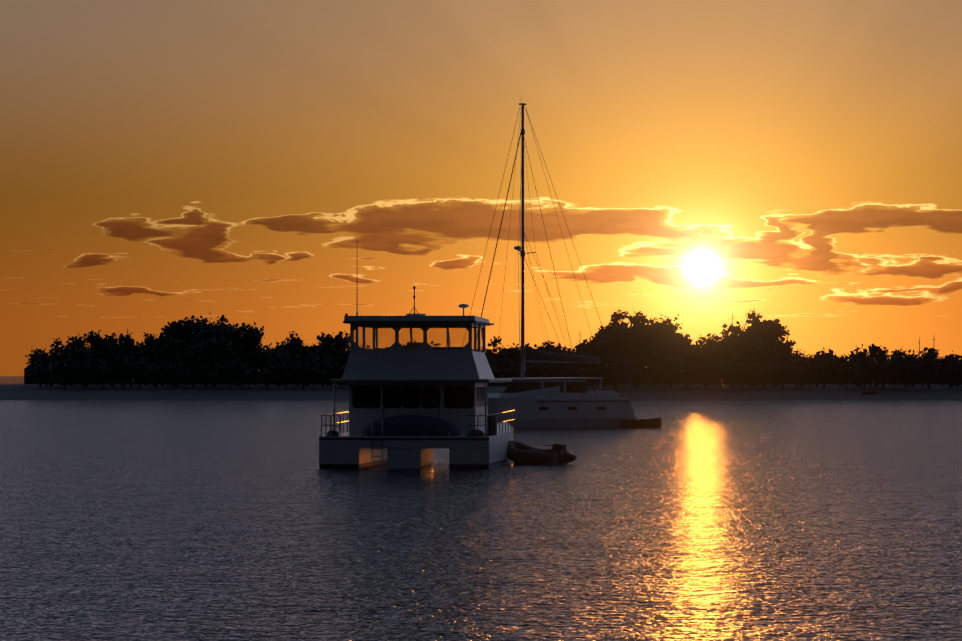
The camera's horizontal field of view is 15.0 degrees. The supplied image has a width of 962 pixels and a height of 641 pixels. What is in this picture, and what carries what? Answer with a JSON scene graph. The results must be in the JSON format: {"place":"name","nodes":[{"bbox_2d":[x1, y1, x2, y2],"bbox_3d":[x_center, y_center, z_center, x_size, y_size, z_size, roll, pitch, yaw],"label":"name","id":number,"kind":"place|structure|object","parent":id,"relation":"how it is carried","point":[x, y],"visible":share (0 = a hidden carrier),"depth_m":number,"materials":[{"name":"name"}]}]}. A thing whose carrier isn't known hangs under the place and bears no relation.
{"place":"outdoors","nodes":[
{"label":"outdoors","id":0,"kind":"place"},
{"bbox_2d":[0,400,961,640],"bbox_3d":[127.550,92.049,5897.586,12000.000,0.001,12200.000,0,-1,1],"label":"water","id":1,"kind":"structure","parent":0,"point":[702,520],"depth_m":65.56,"materials":[{"name":"liquid"}]},
{"bbox_2d":[319,286,514,468],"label":"power catamaran","id":2,"kind":"object","parent":1,"relation":"in","point":[412,404],"visible":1,"depth_m":110.44,"materials":[{"name":"white plastic"}]},
{"bbox_2d":[507,441,576,464],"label":"inflatable dinghy","id":3,"kind":"object","parent":1,"relation":"on","point":[522,453],"visible":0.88,"depth_m":113.55,"materials":[{"name":"grey rubber"}]},
{"bbox_2d":[462,103,635,427],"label":"sailboat","id":4,"kind":"object","parent":1,"relation":"in","point":[553,402],"visible":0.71,"depth_m":194.37,"materials":[{"name":"white plastic"}]},
{"bbox_2d":[623,417,684,427],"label":"tender","id":5,"kind":"object","parent":1,"relation":"on","point":[647,423],"visible":0.96,"depth_m":194.47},
{"bbox_2d":[0,376,961,399],"bbox_3d":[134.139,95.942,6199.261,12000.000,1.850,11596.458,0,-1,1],"label":"ground","id":6,"kind":"structure","parent":0,"point":[14,388],"depth_m":435.17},
{"bbox_2d":[26,361,59,386],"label":"shrub","id":7,"kind":"object","parent":6,"relation":"on","point":[44,372],"visible":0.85,"depth_m":450.87,"materials":[{"name":"green plant"}]},
{"bbox_2d":[28,345,64,386],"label":"tree","id":8,"kind":"object","parent":6,"relation":"on","point":[41,358],"visible":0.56,"depth_m":463.89,"materials":[{"name":"green plant"}]},
{"bbox_2d":[25,348,68,385],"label":"tree","id":9,"kind":"object","parent":6,"relation":"on","point":[35,361],"visible":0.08,"depth_m":473.98,"materials":[{"name":"green plant"}]},
{"bbox_2d":[50,337,67,384],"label":"tree","id":10,"kind":"object","parent":6,"relation":"on","point":[57,343],"visible":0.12,"depth_m":496.94,"materials":[{"name":"green plant"}]},
{"bbox_2d":[65,336,90,385],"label":"tree","id":11,"kind":"object","parent":6,"relation":"on","point":[81,383],"depth_m":482.63,"materials":[{"name":"green plant"}]},
{"bbox_2d":[62,346,95,386],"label":"tree","id":12,"kind":"object","parent":6,"relation":"on","point":[84,355],"visible":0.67,"depth_m":452.77,"materials":[{"name":"green plant"}]},
{"bbox_2d":[65,330,102,386],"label":"tree","id":13,"kind":"object","parent":6,"relation":"on","point":[91,337],"visible":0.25,"depth_m":460.60,"materials":[{"name":"green plant"}]},
{"bbox_2d":[92,335,128,385],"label":"tree","id":14,"kind":"object","parent":6,"relation":"on","point":[107,354],"visible":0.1,"depth_m":477.46,"materials":[{"name":"green plant"}]},
{"bbox_2d":[87,331,134,386],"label":"tree","id":15,"kind":"object","parent":6,"relation":"on","point":[96,349],"visible":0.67,"depth_m":459.97,"materials":[{"name":"green plant"}]},
{"bbox_2d":[114,335,141,385],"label":"tree","id":16,"kind":"object","parent":6,"relation":"on","point":[132,351],"visible":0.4,"depth_m":468.34,"materials":[{"name":"green plant"}]},
{"bbox_2d":[128,341,153,384],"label":"tree","id":17,"kind":"object","parent":6,"relation":"on","point":[137,346],"visible":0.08,"depth_m":492.22,"materials":[{"name":"green plant"}]},
{"bbox_2d":[140,337,178,386],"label":"tree","id":18,"kind":"object","parent":6,"relation":"on","point":[153,348],"visible":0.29,"depth_m":469.45,"materials":[{"name":"green plant"}]},
{"bbox_2d":[137,332,184,385],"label":"tree","id":19,"kind":"object","parent":6,"relation":"on","point":[148,340],"visible":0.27,"depth_m":477.46,"materials":[{"name":"green plant"}]},
{"bbox_2d":[154,320,185,386],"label":"tree","id":20,"kind":"object","parent":6,"relation":"on","point":[172,347],"visible":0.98,"depth_m":455.93,"materials":[{"name":"green plant"}]},
{"bbox_2d":[160,315,210,386],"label":"tree","id":21,"kind":"object","parent":6,"relation":"on","point":[190,327],"visible":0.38,"depth_m":464.78,"materials":[{"name":"green plant"}]},
{"bbox_2d":[179,313,226,385],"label":"tree","id":22,"kind":"object","parent":6,"relation":"on","point":[206,321],"depth_m":474.20,"materials":[{"name":"green plant"}]},
{"bbox_2d":[182,332,235,386],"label":"tree","id":23,"kind":"object","parent":6,"relation":"on","point":[196,353],"visible":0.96,"depth_m":452.69,"materials":[{"name":"green plant"}]},
{"bbox_2d":[197,320,225,385],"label":"tree","id":24,"kind":"object","parent":6,"relation":"on","point":[211,332],"visible":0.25,"depth_m":470.37,"materials":[{"name":"green plant"}]},
{"bbox_2d":[212,315,231,384],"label":"tree","id":25,"kind":"object","parent":6,"relation":"on","point":[222,318],"visible":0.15,"depth_m":506.44,"materials":[{"name":"green plant"}]},
{"bbox_2d":[210,322,271,385],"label":"tree","id":26,"kind":"object","parent":6,"relation":"on","point":[252,336],"visible":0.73,"depth_m":462.29,"materials":[{"name":"green plant"}]},
{"bbox_2d":[220,322,262,385],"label":"tree","id":27,"kind":"object","parent":6,"relation":"on","point":[243,352],"visible":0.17,"depth_m":482.58,"materials":[{"name":"green plant"}]},
{"bbox_2d":[249,347,305,386],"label":"tree","id":28,"kind":"object","parent":6,"relation":"on","point":[277,358],"visible":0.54,"depth_m":460.52,"materials":[{"name":"green plant"}]},
{"bbox_2d":[263,340,304,384],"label":"tree","id":29,"kind":"object","parent":6,"relation":"on","point":[279,346],"visible":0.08,"depth_m":485.88,"materials":[{"name":"green plant"}]},
{"bbox_2d":[265,331,320,385],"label":"tree","id":30,"kind":"object","parent":6,"relation":"on","point":[294,344],"visible":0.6,"depth_m":468.19,"materials":[{"name":"green plant"}]},
{"bbox_2d":[300,343,316,385],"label":"tree","id":31,"kind":"object","parent":6,"relation":"on","point":[307,380],"visible":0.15,"depth_m":480.79,"materials":[{"name":"green plant"}]},
{"bbox_2d":[316,332,334,384],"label":"tree","id":32,"kind":"object","parent":6,"relation":"on","point":[323,340],"visible":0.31,"depth_m":508.49,"materials":[{"name":"green plant"}]},
{"bbox_2d":[311,346,349,386],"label":"tree","id":33,"kind":"object","parent":6,"relation":"on","point":[340,357],"visible":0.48,"depth_m":458.15,"materials":[{"name":"green plant"}]},
{"bbox_2d":[312,331,349,385],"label":"tree","id":34,"kind":"object","parent":6,"relation":"on","point":[338,340],"visible":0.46,"depth_m":483.13,"materials":[{"name":"green plant"}]},
{"bbox_2d":[332,342,370,363],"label":"tree","id":35,"kind":"object","parent":6,"relation":"on","point":[348,351],"visible":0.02,"depth_m":469.31,"materials":[{"name":"green plant"}]},
{"bbox_2d":[477,347,503,371],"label":"tree","id":36,"kind":"object","parent":6,"relation":"on","point":[488,352],"visible":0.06,"depth_m":462.63,"materials":[{"name":"green plant"}]},
{"bbox_2d":[24,328,959,383],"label":"thicket trees","id":37,"kind":"object","parent":6,"relation":"on","point":[663,380],"depth_m":528.12,"materials":[{"name":"green plant"}]},
{"bbox_2d":[488,336,507,363],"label":"tree","id":38,"kind":"object","parent":6,"relation":"on","point":[499,354],"visible":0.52,"depth_m":466.83,"materials":[{"name":"green plant"}]},
{"bbox_2d":[487,356,509,377],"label":"shrub","id":39,"kind":"object","parent":6,"relation":"on","point":[500,373],"visible":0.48,"depth_m":443.80,"materials":[{"name":"green plant"}]},
{"bbox_2d":[497,346,511,368],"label":"tree","id":40,"kind":"object","parent":6,"relation":"on","point":[508,351],"visible":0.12,"depth_m":491.93,"materials":[{"name":"green plant"}]},
{"bbox_2d":[500,343,520,369],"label":"tree","id":41,"kind":"object","parent":6,"relation":"on","point":[507,361],"visible":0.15,"depth_m":469.26,"materials":[{"name":"green plant"}]},
{"bbox_2d":[503,357,531,377],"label":"shrub","id":42,"kind":"object","parent":6,"relation":"on","point":[513,372],"visible":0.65,"depth_m":445.51,"materials":[{"name":"green plant"}]},
{"bbox_2d":[507,343,544,377],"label":"tree","id":43,"kind":"object","parent":6,"relation":"on","point":[516,354],"visible":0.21,"depth_m":464.94,"materials":[{"name":"green plant"}]},
{"bbox_2d":[514,362,553,377],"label":"shrub","id":44,"kind":"object","parent":6,"relation":"on","point":[540,368],"visible":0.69,"depth_m":446.11,"materials":[{"name":"green plant"}]},
{"bbox_2d":[527,342,568,376],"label":"tree","id":45,"kind":"object","parent":6,"relation":"on","point":[559,346],"visible":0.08,"depth_m":460.85,"materials":[{"name":"green plant"}]},
{"bbox_2d":[542,340,554,347],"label":"tree","id":46,"kind":"object","parent":6,"relation":"on","point":[546,344],"visible":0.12,"depth_m":485.75,"materials":[{"name":"green plant"}]},
{"bbox_2d":[546,345,591,369],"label":"tree","id":47,"kind":"object","parent":6,"relation":"on","point":[556,349],"visible":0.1,"depth_m":458.79,"materials":[{"name":"green plant"}]},
{"bbox_2d":[551,363,590,382],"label":"shrub","id":48,"kind":"object","parent":6,"relation":"on","point":[580,371],"visible":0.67,"depth_m":445.65,"materials":[{"name":"green plant"}]},
{"bbox_2d":[564,351,577,379],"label":"tree","id":49,"kind":"object","parent":6,"relation":"on","point":[575,353],"visible":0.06,"depth_m":470.49,"materials":[{"name":"green plant"}]},
{"bbox_2d":[573,341,585,354],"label":"tree","id":50,"kind":"object","parent":6,"relation":"on","point":[578,346],"visible":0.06,"depth_m":493.48,"materials":[{"name":"green plant"}]},
{"bbox_2d":[582,364,610,388],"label":"shrub","id":51,"kind":"object","parent":6,"relation":"on","point":[592,371],"visible":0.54,"depth_m":443.95,"materials":[{"name":"green plant"}]},
{"bbox_2d":[580,335,620,386],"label":"tree","id":52,"kind":"object","parent":6,"relation":"on","point":[603,359],"visible":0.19,"depth_m":467.53,"materials":[{"name":"green plant"}]},
{"bbox_2d":[578,339,622,385],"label":"tree","id":53,"kind":"object","parent":6,"relation":"on","point":[587,349],"visible":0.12,"depth_m":472.57,"materials":[{"name":"green plant"}]},
{"bbox_2d":[596,309,637,385],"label":"tree","id":54,"kind":"object","parent":6,"relation":"on","point":[615,317],"visible":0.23,"depth_m":471.32,"materials":[{"name":"green plant"}]},
{"bbox_2d":[598,311,670,386],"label":"tree","id":55,"kind":"object","parent":6,"relation":"on","point":[626,342],"visible":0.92,"depth_m":456.96,"materials":[{"name":"green plant"}]},
{"bbox_2d":[595,312,678,385],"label":"tree","id":56,"kind":"object","parent":6,"relation":"on","point":[668,342],"visible":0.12,"depth_m":475.44,"materials":[{"name":"green plant"}]},
{"bbox_2d":[645,314,702,385],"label":"tree","id":57,"kind":"object","parent":6,"relation":"on","point":[673,329],"visible":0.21,"depth_m":485.44,"materials":[{"name":"green plant"}]},
{"bbox_2d":[657,337,718,386],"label":"tree","id":58,"kind":"object","parent":6,"relation":"on","point":[679,352],"visible":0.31,"depth_m":464.49,"materials":[{"name":"green plant"}]},
{"bbox_2d":[683,342,727,386],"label":"tree","id":59,"kind":"object","parent":6,"relation":"on","point":[693,357],"visible":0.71,"depth_m":460.25,"materials":[{"name":"green plant"}]},
{"bbox_2d":[696,342,717,385],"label":"tree","id":60,"kind":"object","parent":6,"relation":"on","point":[716,383],"depth_m":481.89,"materials":[{"name":"green plant"}]},
{"bbox_2d":[703,344,719,383],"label":"tree","id":61,"kind":"object","parent":6,"relation":"on","point":[713,379],"visible":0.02,"depth_m":514.80,"materials":[{"name":"green plant"}]},
{"bbox_2d":[718,331,744,384],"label":"tree","id":62,"kind":"object","parent":6,"relation":"on","point":[722,332],"visible":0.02,"depth_m":495.73,"materials":[{"name":"green plant"}]},
{"bbox_2d":[719,333,744,385],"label":"tree","id":63,"kind":"object","parent":6,"relation":"on","point":[734,341],"visible":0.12,"depth_m":469.11,"materials":[{"name":"green plant"}]},
{"bbox_2d":[695,319,769,386],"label":"tree","id":64,"kind":"object","parent":6,"relation":"on","point":[730,346],"visible":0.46,"depth_m":462.12,"materials":[{"name":"green plant"}]},
{"bbox_2d":[735,309,778,386],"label":"tree","id":65,"kind":"object","parent":6,"relation":"on","point":[756,321],"visible":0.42,"depth_m":462.64,"materials":[{"name":"green plant"}]},
{"bbox_2d":[726,319,789,381],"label":"tree","id":66,"kind":"object","parent":6,"relation":"on","point":[780,332],"visible":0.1,"depth_m":487.82,"materials":[{"name":"green plant"}]},
{"bbox_2d":[759,318,783,385],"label":"tree","id":67,"kind":"object","parent":6,"relation":"on","point":[776,321],"visible":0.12,"depth_m":468.31,"materials":[{"name":"green plant"}]},
{"bbox_2d":[747,336,807,386],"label":"tree","id":68,"kind":"object","parent":6,"relation":"on","point":[766,350],"visible":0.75,"depth_m":456.59,"materials":[{"name":"green plant"}]},
{"bbox_2d":[773,340,796,384],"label":"tree","id":69,"kind":"object","parent":6,"relation":"on","point":[791,343],"visible":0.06,"depth_m":500.19,"materials":[{"name":"green plant"}]},
{"bbox_2d":[783,354,814,386],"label":"tree","id":70,"kind":"object","parent":6,"relation":"on","point":[799,362],"visible":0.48,"depth_m":453.35,"materials":[{"name":"green plant"}]},
{"bbox_2d":[806,354,816,361],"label":"tree","id":71,"kind":"object","parent":6,"relation":"on","point":[810,358],"depth_m":503.32,"materials":[{"name":"green plant"}]},
{"bbox_2d":[803,356,841,388],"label":"shrub","id":72,"kind":"object","parent":6,"relation":"on","point":[826,366],"visible":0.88,"depth_m":446.16,"materials":[{"name":"green plant"}]},
{"bbox_2d":[807,347,838,386],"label":"tree","id":73,"kind":"object","parent":6,"relation":"on","point":[827,355],"visible":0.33,"depth_m":462.43,"materials":[{"name":"green plant"}]},
{"bbox_2d":[831,354,848,385],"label":"tree","id":74,"kind":"object","parent":6,"relation":"on","point":[838,358],"visible":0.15,"depth_m":477.33,"materials":[{"name":"green plant"}]},
{"bbox_2d":[829,354,855,386],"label":"tree","id":75,"kind":"object","parent":6,"relation":"on","point":[847,364],"visible":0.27,"depth_m":458.92,"materials":[{"name":"green plant"}]},
{"bbox_2d":[842,353,867,386],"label":"tree","id":76,"kind":"object","parent":6,"relation":"on","point":[861,364],"visible":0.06,"depth_m":463.46,"materials":[{"name":"green plant"}]},
{"bbox_2d":[848,344,874,385],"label":"tree","id":77,"kind":"object","parent":6,"relation":"on","point":[863,356],"visible":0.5,"depth_m":463.25,"materials":[{"name":"green plant"}]},
{"bbox_2d":[862,391,877,394],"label":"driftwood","id":78,"kind":"object","parent":6,"relation":"on","point":[868,392],"visible":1,"depth_m":426.62,"materials":[{"name":"brown wood"}]},
{"bbox_2d":[870,344,890,386],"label":"tree","id":79,"kind":"object","parent":6,"relation":"on","point":[873,347],"visible":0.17,"depth_m":461.17,"materials":[{"name":"green plant"}]},
{"bbox_2d":[869,348,906,387],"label":"tree","id":80,"kind":"object","parent":6,"relation":"on","point":[880,356],"visible":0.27,"depth_m":451.14,"materials":[{"name":"green plant"}]},
{"bbox_2d":[888,346,912,386],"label":"tree","id":81,"kind":"object","parent":6,"relation":"on","point":[907,360],"visible":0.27,"depth_m":457.83,"materials":[{"name":"green plant"}]},
{"bbox_2d":[904,347,941,386],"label":"tree","id":82,"kind":"object","parent":6,"relation":"on","point":[931,354],"visible":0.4,"depth_m":466.41,"materials":[{"name":"green plant"}]},
{"bbox_2d":[937,361,954,386],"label":"tree","id":83,"kind":"object","parent":6,"relation":"on","point":[945,370],"visible":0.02,"depth_m":462.68,"materials":[{"name":"green plant"}]},
{"bbox_2d":[937,351,961,385],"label":"tree","id":84,"kind":"object","parent":6,"relation":"on","point":[949,358],"visible":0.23,"depth_m":481.65,"materials":[{"name":"green plant"}]},
{"bbox_2d":[951,357,961,385],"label":"tree","id":85,"kind":"object","parent":6,"relation":"on","point":[958,361],"visible":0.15,"depth_m":459.19,"materials":[{"name":"green plant"}]},
{"bbox_2d":[0,0,961,375],"label":"sky","id":86,"kind":"structure","parent":0,"point":[271,164],"materials":[{"name":"orange"}]}
]}

